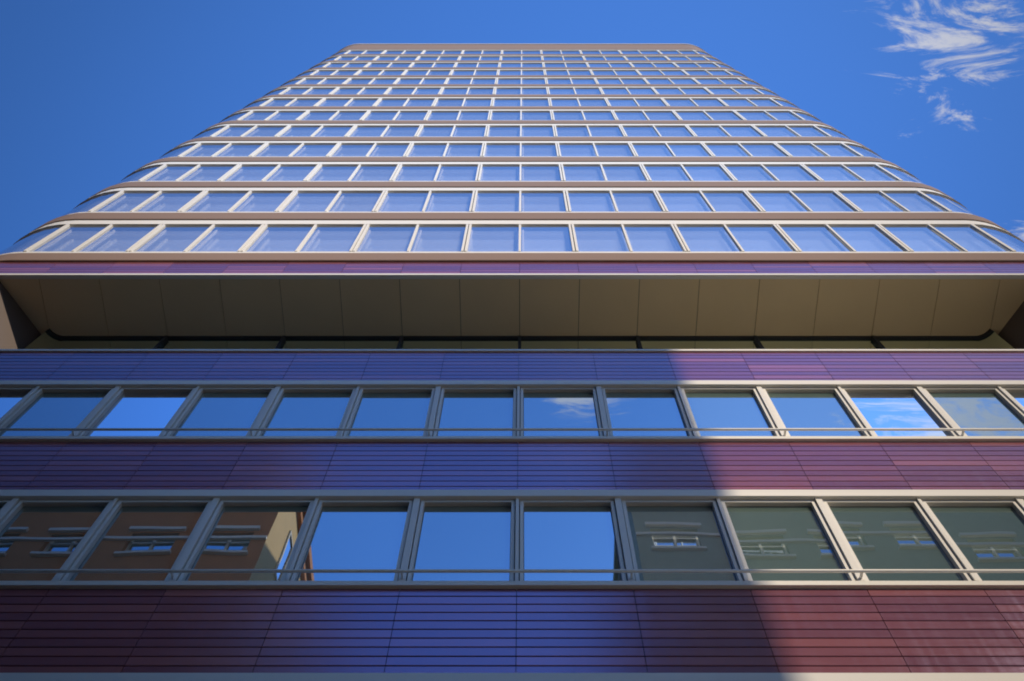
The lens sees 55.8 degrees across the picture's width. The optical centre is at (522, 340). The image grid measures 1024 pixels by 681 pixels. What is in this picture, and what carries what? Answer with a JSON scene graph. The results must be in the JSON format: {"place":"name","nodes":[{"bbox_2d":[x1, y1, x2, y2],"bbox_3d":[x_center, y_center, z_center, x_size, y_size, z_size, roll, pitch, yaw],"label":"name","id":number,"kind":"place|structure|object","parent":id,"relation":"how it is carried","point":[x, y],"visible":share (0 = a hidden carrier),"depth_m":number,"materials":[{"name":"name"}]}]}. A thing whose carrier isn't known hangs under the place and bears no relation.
{"place":"outdoors","nodes":[
{"label":"outdoors","id":0,"kind":"place"},
{"bbox_2d":[0,262,1023,672],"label":"facade cladding","id":1,"kind":"structure","parent":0,"point":[474,630],"depth_m":13.35,"materials":[{"name":"purple metal"}]},
{"bbox_2d":[0,0,1023,251],"label":"sky","id":2,"kind":"structure","parent":0,"point":[93,93],"materials":[{"name":"blue"}]},
{"bbox_2d":[219,264,872,667],"bbox_3d":[-0.070,2.572,14.475,38.080,18.830,1.770,0,-68,0],"label":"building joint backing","id":3,"kind":"object","parent":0,"point":[519,334],"visible":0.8,"depth_m":21.98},
{"label":"ground","id":4,"kind":"structure","parent":0,"visible":0},
{"bbox_3d":[-0.070,2.357,38.933,68.000,73.448,20.000,0,-68,0],"label":"building","id":5,"kind":"object","parent":4,"relation":"on","visible":0},
{"bbox_2d":[0,52,1018,580],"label":"building gaskets","id":6,"kind":"object","parent":5,"relation":"attached to","point":[518,338],"visible":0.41,"depth_m":22.35,"materials":[{"name":"black rubber"}]},
{"bbox_2d":[0,393,1023,580],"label":"window panes","id":7,"kind":"structure","parent":5,"relation":"attached to","point":[479,537],"depth_m":12.74,"materials":[{"name":"blue glass"}]},
{"bbox_2d":[0,273,1023,680],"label":"window frames","id":8,"kind":"structure","parent":5,"relation":"attached to","point":[214,503],"depth_m":13.14,"materials":[{"name":"silver metal"}]},
{"bbox_2d":[0,51,1023,254],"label":"tower glass","id":9,"kind":"object","parent":5,"relation":"on","point":[533,239],"visible":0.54,"depth_m":30.85,"materials":[{"name":"blue glass"}]},
{"bbox_2d":[0,279,1023,335],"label":"overhang soffit panels","id":10,"kind":"object","parent":5,"relation":"attached to","point":[490,307],"visible":0.91,"depth_m":22.14,"materials":[{"name":"beige metal"}]},
{"bbox_2d":[0,45,1023,262],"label":"floor bands","id":11,"kind":"object","parent":5,"relation":"on","point":[515,257],"visible":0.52,"depth_m":30.10,"materials":[{"name":"brown"}]},
{"bbox_2d":[1,44,1023,254],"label":"white tower frames","id":12,"kind":"structure","parent":11,"relation":"on","point":[264,224],"depth_m":32.80,"materials":[{"name":"white metal"}]},
{"bbox_2d":[0,282,1023,348],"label":"recess walls","id":13,"kind":"structure","parent":5,"relation":"attached to","point":[18,329],"depth_m":21.81,"materials":[{"name":"grey concrete"}]},
{"bbox_2d":[24,331,1014,348],"bbox_3d":[-0.070,0.660,20.398,21.806,4.320,0.212,0,-68,0],"label":"recessed window","id":14,"kind":"structure","parent":5,"relation":"attached to","point":[47,340],"depth_m":22.06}
]}

